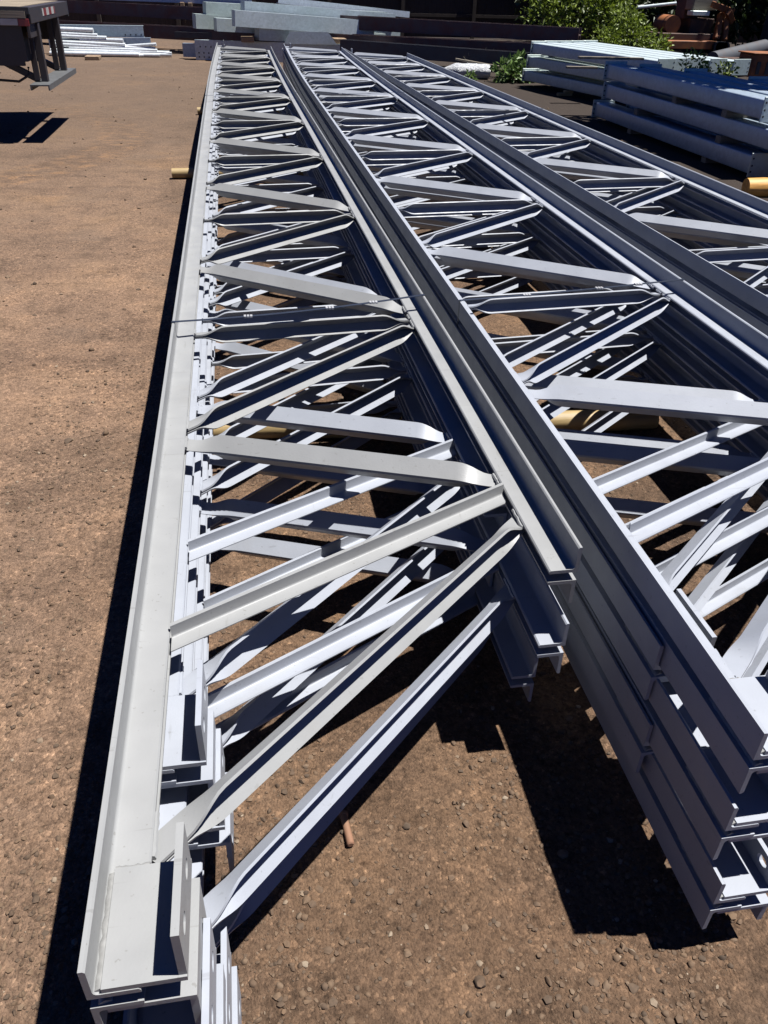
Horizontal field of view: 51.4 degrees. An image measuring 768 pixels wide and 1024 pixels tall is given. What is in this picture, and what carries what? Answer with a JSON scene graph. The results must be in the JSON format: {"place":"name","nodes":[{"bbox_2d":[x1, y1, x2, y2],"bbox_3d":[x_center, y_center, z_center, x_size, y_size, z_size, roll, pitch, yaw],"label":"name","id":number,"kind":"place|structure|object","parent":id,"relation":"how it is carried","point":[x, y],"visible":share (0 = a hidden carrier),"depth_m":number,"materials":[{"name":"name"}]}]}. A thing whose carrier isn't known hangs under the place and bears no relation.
{"place":"outdoors","nodes":[
{"label":"outdoors","id":0,"kind":"place"},
{"bbox_2d":[0,37,767,1023],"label":"ground","id":1,"kind":"structure","parent":0,"point":[92,101],"depth_m":2.14,"materials":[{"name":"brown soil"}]},
{"bbox_2d":[0,0,76,90],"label":"flatbed trailer","id":2,"kind":"object","parent":1,"relation":"on","point":[27,27],"visible":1,"depth_m":8.69,"materials":[{"name":"black metal"}]},
{"bbox_2d":[85,55,100,59],"bbox_3d":[-6.415,-10.021,17.605,0.300,0.070,0.400,-4,34,-9],"label":"timber block","id":3,"kind":"object","parent":1,"relation":"on","point":[92,57],"depth_m":17.45,"materials":[{"name":"beige wood"}]},
{"bbox_2d":[49,51,139,56],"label":"steel tube","id":4,"kind":"object","parent":1,"relation":"on","point":[111,54],"visible":0.89,"depth_m":18.13,"materials":[{"name":"metal"}]},
{"bbox_2d":[48,37,151,48],"bbox_3d":[-6.535,-10.809,18.412,2.305,0.276,0.100,-1,34,-5],"label":"steel channel","id":5,"kind":"object","parent":1,"relation":"on","point":[138,40],"visible":0.27,"depth_m":18.39,"materials":[{"name":"grey metal"}]},
{"bbox_2d":[60,24,143,36],"bbox_3d":[-6.622,-11.095,18.412,2.118,0.255,0.106,-2,34,-5],"label":"steel channel","id":6,"kind":"object","parent":5,"relation":"on","point":[120,30],"visible":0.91,"depth_m":18.40,"materials":[{"name":"grey metal"}]},
{"bbox_2d":[139,53,159,56],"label":"steel tube","id":7,"kind":"object","parent":1,"relation":"on","point":[151,54],"visible":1,"depth_m":18.30,"materials":[{"name":"metal"}]},
{"bbox_2d":[160,53,171,56],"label":"steel tube","id":8,"kind":"object","parent":1,"relation":"on","point":[165,55],"visible":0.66,"depth_m":18.35,"materials":[{"name":"metal"}]},
{"bbox_2d":[50,48,169,52],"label":"steel tube","id":9,"kind":"object","parent":8,"relation":"on","point":[91,50],"visible":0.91,"depth_m":18.18,"materials":[{"name":"metal"}]},
{"bbox_2d":[69,46,157,50],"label":"steel tube","id":10,"kind":"object","parent":9,"relation":"on","point":[107,48],"visible":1,"depth_m":18.19,"materials":[{"name":"metal"}]},
{"bbox_2d":[55,42,155,48],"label":"steel tube","id":11,"kind":"object","parent":10,"relation":"on","point":[79,45],"visible":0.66,"depth_m":18.14,"materials":[{"name":"metal"}]},
{"bbox_2d":[125,43,156,46],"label":"steel tube","id":12,"kind":"object","parent":11,"relation":"on","point":[146,44],"visible":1,"depth_m":18.24,"materials":[{"name":"metal"}]},
{"bbox_2d":[55,40,124,45],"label":"steel tube","id":13,"kind":"object","parent":12,"relation":"on","point":[96,43],"visible":0.66,"depth_m":18.11,"materials":[{"name":"metal"}]},
{"bbox_2d":[80,38,123,42],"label":"steel tube","id":14,"kind":"object","parent":13,"relation":"on","point":[111,40],"visible":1,"depth_m":18.14,"materials":[{"name":"metal"}]},
{"bbox_2d":[61,34,106,38],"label":"steel tube","id":15,"kind":"object","parent":14,"relation":"on","point":[81,36],"visible":0.66,"depth_m":18.06,"materials":[{"name":"metal"}]},
{"bbox_2d":[61,32,97,35],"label":"steel tube","id":16,"kind":"object","parent":15,"relation":"on","point":[76,33],"visible":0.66,"depth_m":18.04,"materials":[{"name":"metal"}]},
{"bbox_2d":[60,27,93,32],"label":"steel tube","id":17,"kind":"object","parent":16,"relation":"on","point":[77,29],"visible":0.66,"depth_m":18.01,"materials":[{"name":"metal"}]},
{"bbox_2d":[182,43,195,56],"bbox_3d":[-2.456,-10.505,18.254,4.257,0.270,0.140,1,34,0],"label":"steel channel","id":18,"kind":"object","parent":1,"relation":"on","point":[188,49],"visible":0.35,"depth_m":18.18,"materials":[{"name":"grey metal"}]},
{"bbox_2d":[174,31,211,38],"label":"steel beam","id":19,"kind":"structure","parent":1,"relation":"on","point":[179,34],"depth_m":19.14,"materials":[{"name":"black metal"}]},
{"bbox_2d":[171,168,303,177],"bbox_3d":[-0.740,-3.262,7.701,2.556,0.096,0.102,-2,34,-6],"label":"timber pole","id":20,"kind":"object","parent":1,"relation":"on","point":[182,172],"visible":0.09,"depth_m":7.54,"materials":[{"name":"beige wood"}]},
{"bbox_2d":[197,107,278,113],"bbox_3d":[-1.317,-5.642,11.245,2.573,0.096,0.102,-4,34,-8],"label":"timber pole","id":21,"kind":"object","parent":1,"relation":"on","point":[199,110],"visible":0.05,"depth_m":11.04,"materials":[{"name":"beige wood"}]},
{"bbox_2d":[195,50,293,61],"bbox_3d":[-1.854,-10.268,18.043,4.776,0.200,0.126,2,34,0],"label":"steel channel","id":22,"kind":"object","parent":1,"relation":"on","point":[204,54],"visible":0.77,"depth_m":17.98,"materials":[{"name":"grey metal"}]},
{"bbox_2d":[194,39,339,51],"bbox_3d":[-1.825,-10.431,17.939,4.826,0.197,0.126,1,34,0],"label":"steel channel","id":23,"kind":"object","parent":22,"relation":"on","point":[211,45],"visible":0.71,"depth_m":17.87,"materials":[{"name":"grey metal"}]},
{"bbox_2d":[241,36,253,41],"bbox_3d":[-3.032,-10.494,17.716,0.280,0.100,0.450,-4,34,-9],"label":"timber block","id":24,"kind":"object","parent":23,"relation":"on","point":[247,38],"depth_m":17.53,"materials":[{"name":"brown wood"}]},
{"bbox_2d":[59,20,530,51],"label":"steel beam","id":25,"kind":"structure","parent":23,"relation":"on","point":[154,31],"depth_m":18.08,"materials":[{"name":"metal"}]},
{"bbox_2d":[192,13,229,28],"bbox_3d":[-2.623,-11.284,18.492,3.594,0.414,0.280,-14,37,-23],"label":"box section","id":26,"kind":"object","parent":25,"relation":"on","point":[203,21],"visible":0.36,"depth_m":17.75,"materials":[{"name":"grey metal"}]},
{"bbox_2d":[202,1,386,17],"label":"box section","id":27,"kind":"object","parent":26,"relation":"on","point":[216,8],"visible":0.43,"depth_m":17.77,"materials":[{"name":"grey metal"}]},
{"bbox_2d":[276,0,409,17],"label":"long channel","id":28,"kind":"object","parent":27,"relation":"on","point":[320,4],"visible":0.86,"depth_m":19.16,"materials":[{"name":"metal"}]},
{"bbox_2d":[232,10,373,34],"bbox_3d":[-1.763,-10.960,17.907,3.336,0.479,0.240,-14,37,-22],"label":"box section","id":29,"kind":"object","parent":25,"relation":"on","point":[255,19],"visible":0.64,"depth_m":17.71,"materials":[{"name":"metal"}]},
{"bbox_2d":[54,0,581,40],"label":"steel beam","id":30,"kind":"structure","parent":25,"relation":"on","point":[475,29],"depth_m":17.97,"materials":[{"name":"metal"}]},
{"bbox_2d":[240,1,395,17],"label":"box section","id":31,"kind":"object","parent":30,"relation":"on","point":[285,9],"visible":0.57,"depth_m":17.95,"materials":[{"name":"metal"}]},
{"bbox_2d":[284,31,336,44],"bbox_3d":[-1.618,-10.467,17.631,1.170,0.240,0.012,-4,34,-9],"label":"gusset plate","id":32,"kind":"object","parent":23,"relation":"on","point":[302,37],"visible":1,"depth_m":17.62,"materials":[{"name":"metal"}]},
{"bbox_2d":[254,28,385,41],"bbox_3d":[-1.427,-10.921,18.338,3.156,0.413,0.300,-15,37,-24],"label":"box section","id":33,"kind":"object","parent":23,"relation":"on","point":[262,34],"visible":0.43,"depth_m":17.71,"materials":[{"name":"grey metal"}]},
{"bbox_2d":[213,17,399,35],"bbox_3d":[-1.701,-11.166,18.483,4.462,0.432,0.280,-13,36,-20],"label":"box section","id":34,"kind":"object","parent":33,"relation":"on","point":[222,24],"visible":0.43,"depth_m":17.70,"materials":[{"name":"metal"}]},
{"bbox_2d":[332,37,345,43],"bbox_3d":[-1.013,-10.641,18.027,0.280,0.100,0.450,-4,34,-9],"label":"timber block","id":35,"kind":"object","parent":23,"relation":"on","point":[336,40],"depth_m":17.85,"materials":[{"name":"beige wood"}]},
{"bbox_2d":[339,810,354,846],"bbox_3d":[-0.084,0.717,1.806,0.022,0.022,0.087,-7,35,-13],"label":"rusty peg","id":36,"kind":"object","parent":1,"relation":"on","point":[343,815],"visible":0.97,"depth_m":1.80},
{"bbox_2d":[189,92,538,1023],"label":"steel joist","id":37,"kind":"object","parent":1,"relation":"on","point":[513,648],"visible":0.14,"depth_m":2.10,"materials":[{"name":"grey paint"}]},
{"bbox_2d":[188,71,492,870],"bbox_3d":[-1.302,-3.864,8.189,0.923,0.238,16.187,-4,34,-9],"label":"steel joist","id":38,"kind":"object","parent":37,"relation":"on","point":[245,719],"visible":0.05,"depth_m":2.31,"materials":[{"name":"grey paint"}]},
{"bbox_2d":[161,46,506,788],"bbox_3d":[-1.298,-4.021,8.085,0.964,0.238,16.187,-4,34,-9],"label":"steel joist","id":39,"kind":"object","parent":38,"relation":"on","point":[189,756],"visible":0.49,"depth_m":2.35,"materials":[{"name":"grey paint"}]},
{"bbox_2d":[77,40,582,1023],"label":"steel joist","id":40,"kind":"object","parent":39,"relation":"on","point":[141,942],"visible":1,"depth_m":1.87,"materials":[{"name":"grey paint"}]},
{"bbox_2d":[171,294,424,435],"bbox_3d":[-0.295,-0.521,3.048,0.959,0.534,0.025,-11,36,-19],"label":"steel band","id":41,"kind":"object","parent":40,"relation":"attached to","point":[326,308],"visible":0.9,"depth_m":2.90,"materials":[{"name":"metal"}]},
{"bbox_2d":[123,61,569,1023],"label":"steel joist","id":42,"kind":"object","parent":38,"relation":"on","point":[525,591],"visible":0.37,"depth_m":1.90,"materials":[{"name":"grey paint"}]},
{"bbox_2d":[59,0,767,43],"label":"board fence","id":43,"kind":"object","parent":1,"relation":"on","point":[495,11],"visible":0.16,"depth_m":26.85,"materials":[{"name":"brown wood"}]},
{"bbox_2d":[340,39,529,66],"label":"steel beam","id":44,"kind":"structure","parent":1,"relation":"on","point":[441,53],"depth_m":16.53,"materials":[{"name":"metal"}]},
{"bbox_2d":[213,410,658,438],"bbox_3d":[0.230,-0.374,3.412,1.932,0.096,0.102,-2,34,-6],"label":"timber pole","id":45,"kind":"object","parent":1,"relation":"on","point":[579,420],"visible":0.17,"depth_m":3.44,"materials":[{"name":"beige wood"}]},
{"bbox_2d":[388,194,767,928],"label":"steel joist","id":46,"kind":"object","parent":45,"relation":"on","point":[732,876],"visible":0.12,"depth_m":1.72,"materials":[{"name":"grey paint"}]},
{"bbox_2d":[283,61,767,772],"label":"steel joist","id":47,"kind":"object","parent":46,"relation":"on","point":[627,715],"visible":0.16,"depth_m":2.24,"materials":[{"name":"grey paint"}]},
{"bbox_2d":[284,63,767,859],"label":"steel joist","id":48,"kind":"object","parent":47,"relation":"on","point":[720,809],"visible":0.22,"depth_m":2.26,"materials":[{"name":"grey paint"}]},
{"bbox_2d":[282,48,767,699],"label":"steel joist","id":49,"kind":"object","parent":48,"relation":"on","point":[636,642],"visible":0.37,"depth_m":2.79,"materials":[{"name":"grey paint"}]},
{"bbox_2d":[284,43,767,793],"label":"steel joist","id":50,"kind":"object","parent":49,"relation":"on","point":[722,701],"visible":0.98,"depth_m":2.95,"materials":[{"name":"grey paint"}]},
{"bbox_2d":[457,279,684,327],"bbox_3d":[0.764,-0.670,3.328,1.026,0.524,0.024,-10,35,-17],"label":"steel band","id":51,"kind":"object","parent":46,"relation":"attached to","point":[596,288],"visible":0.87,"depth_m":3.17,"materials":[{"name":"metal"}]},
{"bbox_2d":[444,63,490,78],"bbox_3d":[1.670,-8.869,16.058,0.939,0.279,0.334,4,34,4],"label":"wrapped roll","id":52,"kind":"object","parent":1,"relation":"on","point":[482,71],"visible":0.64,"depth_m":15.92,"materials":[{"name":"plastic"}]},
{"bbox_2d":[455,58,500,67],"bbox_3d":[1.913,-9.063,16.118,0.950,0.030,0.100,10,34,-1],"label":"plank","id":53,"kind":"object","parent":52,"relation":"on","point":[458,59],"visible":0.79,"depth_m":16.08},
{"bbox_2d":[465,69,478,80],"bbox_3d":[1.696,-8.530,15.610,0.318,0.267,0.341,-4,34,-9],"label":"weed","id":54,"kind":"object","parent":1,"relation":"on","point":[471,74],"visible":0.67,"depth_m":15.57,"materials":[{"name":"green plant"}]},
{"bbox_2d":[489,49,533,83],"bbox_3d":[2.586,-8.673,15.623,1.044,0.725,0.737,-17,38,-26],"label":"broadleaf weed","id":55,"kind":"object","parent":1,"relation":"on","point":[511,68],"visible":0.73,"depth_m":15.52,"materials":[{"name":"green plant"}]},
{"bbox_2d":[515,0,637,41],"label":"weed bush","id":56,"kind":"object","parent":1,"relation":"on","point":[558,11],"visible":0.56,"depth_m":18.85,"materials":[{"name":"green plant"}]},
{"bbox_2d":[537,68,636,87],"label":"flanged tube","id":57,"kind":"object","parent":1,"relation":"on","point":[573,76],"visible":0.05,"depth_m":14.38,"materials":[{"name":"black metal"}]},
{"bbox_2d":[542,55,604,66],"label":"flanged tube","id":58,"kind":"object","parent":57,"relation":"on","point":[582,62],"visible":0.06,"depth_m":14.20,"materials":[{"name":"black metal"}]},
{"bbox_2d":[546,41,689,71],"bbox_3d":[3.763,-7.641,13.373,0.310,0.215,3.721,-11,36,-18],"label":"flanged tube","id":59,"kind":"object","parent":58,"relation":"on","point":[678,67],"visible":0.36,"depth_m":12.73,"materials":[{"name":"metal"}]},
{"bbox_2d":[584,40,750,74],"bbox_3d":[4.661,-7.797,13.648,0.310,0.215,4.110,-11,36,-18],"label":"flanged tube","id":60,"kind":"object","parent":58,"relation":"on","point":[744,64],"visible":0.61,"depth_m":12.15,"materials":[{"name":"metal"}]},
{"bbox_2d":[515,0,743,46],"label":"shade tree","id":61,"kind":"object","parent":1,"relation":"on","point":[651,13],"visible":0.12,"depth_m":24.71,"materials":[{"name":"green plant"}]},
{"bbox_2d":[589,0,673,51],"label":"weed bush","id":62,"kind":"object","parent":1,"relation":"on","point":[631,23],"visible":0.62,"depth_m":17.82,"materials":[{"name":"green plant"}]},
{"bbox_2d":[627,128,641,133],"bbox_3d":[3.729,-5.084,10.659,0.980,0.058,0.100,-4,34,-9],"label":"timber bearer","id":63,"kind":"object","parent":1,"relation":"on","point":[629,131],"visible":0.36,"depth_m":10.56,"materials":[{"name":"brown wood"}]},
{"bbox_2d":[591,100,767,176],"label":"flanged tube","id":64,"kind":"object","parent":1,"relation":"on","point":[750,162],"visible":0.97,"depth_m":9.25,"materials":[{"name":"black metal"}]},
{"bbox_2d":[601,81,767,149],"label":"flanged tube","id":65,"kind":"object","parent":64,"relation":"on","point":[750,131],"visible":0.94,"depth_m":9.21,"materials":[{"name":"black metal"}]},
{"bbox_2d":[715,135,744,143],"bbox_3d":[4.101,-4.075,8.725,0.980,0.072,0.100,-4,34,-9],"label":"timber bearer","id":66,"kind":"object","parent":64,"relation":"on","point":[720,139],"visible":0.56,"depth_m":8.63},
{"bbox_2d":[637,0,734,55],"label":"rusty machine","id":67,"kind":"object","parent":1,"relation":"on","point":[686,26],"visible":0.83,"depth_m":20.28,"materials":[{"name":"orange metal"}]},
{"bbox_2d":[626,104,767,152],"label":"flanged tube","id":68,"kind":"object","parent":1,"relation":"on","point":[709,132],"visible":0.12,"depth_m":9.56,"materials":[{"name":"black metal"}]},
{"bbox_2d":[637,86,758,120],"bbox_3d":[4.047,-4.421,9.007,0.320,0.225,4.960,-4,34,-9],"label":"flanged tube","id":69,"kind":"object","parent":68,"relation":"on","point":[757,119],"visible":0.09,"depth_m":10.20,"materials":[{"name":"black metal"}]},
{"bbox_2d":[678,47,740,77],"bbox_3d":[4.512,-6.141,11.484,1.117,0.949,0.657,9,34,11],"label":"feathery weed","id":70,"kind":"object","parent":1,"relation":"on","point":[719,69],"visible":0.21,"depth_m":11.31,"materials":[{"name":"green plant"}]},
{"bbox_2d":[701,156,718,162],"bbox_3d":[4.061,-3.983,9.023,0.980,0.058,0.100,-4,34,-9],"label":"timber bearer","id":71,"kind":"object","parent":1,"relation":"on","point":[705,160],"visible":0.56,"depth_m":8.93,"materials":[{"name":"brown wood"}]},
{"bbox_2d":[673,0,767,45],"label":"shade tree","id":72,"kind":"object","parent":1,"relation":"on","point":[758,9],"visible":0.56,"depth_m":23.94,"materials":[{"name":"green plant"}]},
{"bbox_2d":[707,39,767,57],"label":"steel pipe","id":73,"kind":"object","parent":1,"relation":"on","point":[760,45],"visible":0.49,"depth_m":17.34,"materials":[{"name":"grey metal"}]},
{"bbox_2d":[738,51,767,76],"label":"steel housing","id":74,"kind":"object","parent":1,"relation":"on","point":[758,66],"visible":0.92,"depth_m":15.86,"materials":[{"name":"orange metal"}]},
{"bbox_2d":[718,57,741,75],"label":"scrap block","id":75,"kind":"structure","parent":74,"relation":"on","point":[733,58],"depth_m":16.18,"materials":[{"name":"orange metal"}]},
{"bbox_2d":[741,177,767,196],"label":"timber pole","id":76,"kind":"object","parent":1,"relation":"on","point":[756,187],"visible":0.84,"depth_m":7.48,"materials":[{"name":"beige wood"}]},
{"bbox_2d":[759,12,767,39],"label":"shade tree","id":77,"kind":"object","parent":1,"relation":"on","point":[764,34],"visible":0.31,"depth_m":21.07,"materials":[{"name":"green plant"}]},
{"bbox_2d":[557,90,573,95],"bbox_3d":[3.172,-7.340,13.992,0.270,0.090,0.110,-4,34,-9],"label":"wood scrap","id":78,"kind":"object","parent":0,"point":[567,92],"visible":0.99,"depth_m":13.96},
{"bbox_2d":[522,68,603,96],"bbox_3d":[3.427,-7.328,13.728,0.310,0.215,3.721,-11,36,-18],"label":"flanged tube","id":79,"kind":"object","parent":78,"relation":"on","point":[566,82],"visible":0.5,"depth_m":14.07,"materials":[{"name":"black metal"}]},
{"bbox_2d":[526,55,636,86],"bbox_3d":[3.471,-7.463,13.509,0.310,0.215,3.721,-11,36,-18],"label":"flanged tube","id":80,"kind":"object","parent":79,"relation":"on","point":[544,63],"visible":0.42,"depth_m":13.98,"materials":[{"name":"black metal"}]},
{"bbox_2d":[566,66,597,68],"bbox_3d":[3.178,-7.144,12.833,0.500,0.030,0.100,-2,34,-5],"label":"board","id":81,"kind":"object","parent":80,"relation":"on","point":[581,67],"visible":1,"depth_m":12.80,"materials":[{"name":"brown wood"}]},
{"bbox_2d":[530,41,675,69],"bbox_3d":[3.491,-7.539,13.209,0.310,0.215,3.721,-11,36,-18],"label":"flanged tube","id":82,"kind":"object","parent":80,"relation":"on","point":[552,50],"visible":0.76,"depth_m":13.30,"materials":[{"name":"metal"}]},
{"bbox_2d":[578,56,643,59],"bbox_3d":[3.273,-6.545,11.515,0.950,0.030,0.100,-2,34,-5],"label":"board","id":83,"kind":"object","parent":82,"relation":"on","point":[611,58],"visible":1,"depth_m":11.48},
{"bbox_3d":[3.342,-8.548,14.946,0.500,0.030,0.100,-2,34,-5],"label":"board","id":84,"kind":"object","parent":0,"visible":0},
{"bbox_2d":[559,41,704,67],"bbox_3d":[4.043,-7.708,13.488,0.310,0.215,3.704,-11,36,-18],"label":"flanged tube","id":85,"kind":"object","parent":84,"relation":"on","point":[694,64],"visible":0.28,"depth_m":13.16,"materials":[{"name":"metal"}]},
{"bbox_2d":[573,41,727,74],"bbox_3d":[4.350,-7.750,13.565,0.310,0.215,3.881,-11,36,-18],"label":"flanged tube","id":86,"kind":"object","parent":84,"relation":"on","point":[712,65],"visible":0.35,"depth_m":12.77,"materials":[{"name":"metal"}]},
{"bbox_3d":[-4.823,-12.614,19.868,0.100,0.100,0.200,-4,34,-9],"label":"timber block","id":87,"kind":"object","parent":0,"visible":0},
{"bbox_2d":[118,0,251,3],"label":"steel beam","id":88,"kind":"structure","parent":87,"relation":"on","point":[200,1],"depth_m":19.88,"materials":[{"name":"metal"}]},
{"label":"timber pole","id":89,"kind":"object","parent":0,"visible":0},
{"bbox_2d":[568,179,694,249],"bbox_3d":[1.149,-3.242,7.553,1.016,0.166,16.187,-4,34,-9],"label":"steel joist","id":90,"kind":"object","parent":89,"relation":"on","point":[682,243],"depth_m":5.46,"materials":[{"name":"grey paint"}]},
{"bbox_2d":[528,151,767,284],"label":"steel joist","id":91,"kind":"object","parent":90,"relation":"on","point":[699,245],"depth_m":5.12,"materials":[{"name":"grey paint"}]},
{"bbox_2d":[505,124,767,295],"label":"steel joist","id":92,"kind":"object","parent":91,"relation":"on","point":[660,207],"visible":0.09,"depth_m":5.43,"materials":[{"name":"grey paint"}]},
{"bbox_2d":[362,58,767,335],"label":"steel joist","id":93,"kind":"object","parent":92,"relation":"on","point":[698,206],"visible":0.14,"depth_m":5.12,"materials":[{"name":"grey paint"}]},
{"bbox_2d":[344,48,767,324],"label":"steel joist","id":94,"kind":"object","parent":93,"relation":"on","point":[667,177],"visible":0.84,"depth_m":5.54,"materials":[{"name":"grey paint"}]},
{"bbox_2d":[450,108,542,121],"bbox_3d":[1.086,-3.639,7.795,0.997,0.524,0.025,-11,36,-18],"label":"steel band","id":95,"kind":"object","parent":94,"relation":"attached to","point":[505,109],"visible":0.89,"depth_m":7.62,"materials":[{"name":"metal"}]},
{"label":"flanged tube","id":96,"kind":"object","parent":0,"visible":0},
{"bbox_2d":[634,108,660,115],"bbox_3d":[3.752,-5.231,10.443,0.980,0.072,0.100,-4,34,-9],"label":"timber bearer","id":97,"kind":"object","parent":96,"relation":"on","point":[639,112],"visible":0.36,"depth_m":10.35,"materials":[{"name":"brown wood"}]},
{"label":"flanged tube","id":98,"kind":"object","parent":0,"visible":0},
{"bbox_2d":[671,96,701,103],"bbox_3d":[4.088,-4.929,9.553,1.330,0.072,0.100,-4,34,-9],"label":"timber bearer","id":99,"kind":"object","parent":98,"relation":"on","point":[676,100],"visible":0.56,"depth_m":9.44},
{"bbox_2d":[603,61,767,122],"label":"flanged tube","id":100,"kind":"object","parent":99,"relation":"on","point":[747,103],"visible":1,"depth_m":9.06,"materials":[{"name":"black metal"}]},
{"bbox_2d":[639,64,767,95],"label":"flanged tube","id":101,"kind":"object","parent":99,"relation":"on","point":[660,68],"visible":0.3,"depth_m":9.47,"materials":[{"name":"black metal"}]},
{"bbox_2d":[684,68,767,88],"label":"flanged tube","id":102,"kind":"object","parent":99,"relation":"on","point":[701,71],"visible":0.23,"depth_m":9.70,"materials":[{"name":"black metal"}]},
{"bbox_2d":[748,76,767,83],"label":"flanged tube","id":103,"kind":"object","parent":99,"relation":"on","point":[762,79],"visible":0.12,"depth_m":9.60,"materials":[{"name":"blue metal"}]},
{"bbox_2d":[721,109,753,117],"bbox_3d":[4.279,-4.296,8.612,1.330,0.072,0.100,-4,34,-9],"label":"timber bearer","id":104,"kind":"object","parent":98,"relation":"on","point":[727,114],"visible":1,"depth_m":8.50,"materials":[{"name":"brown wood"}]}
]}

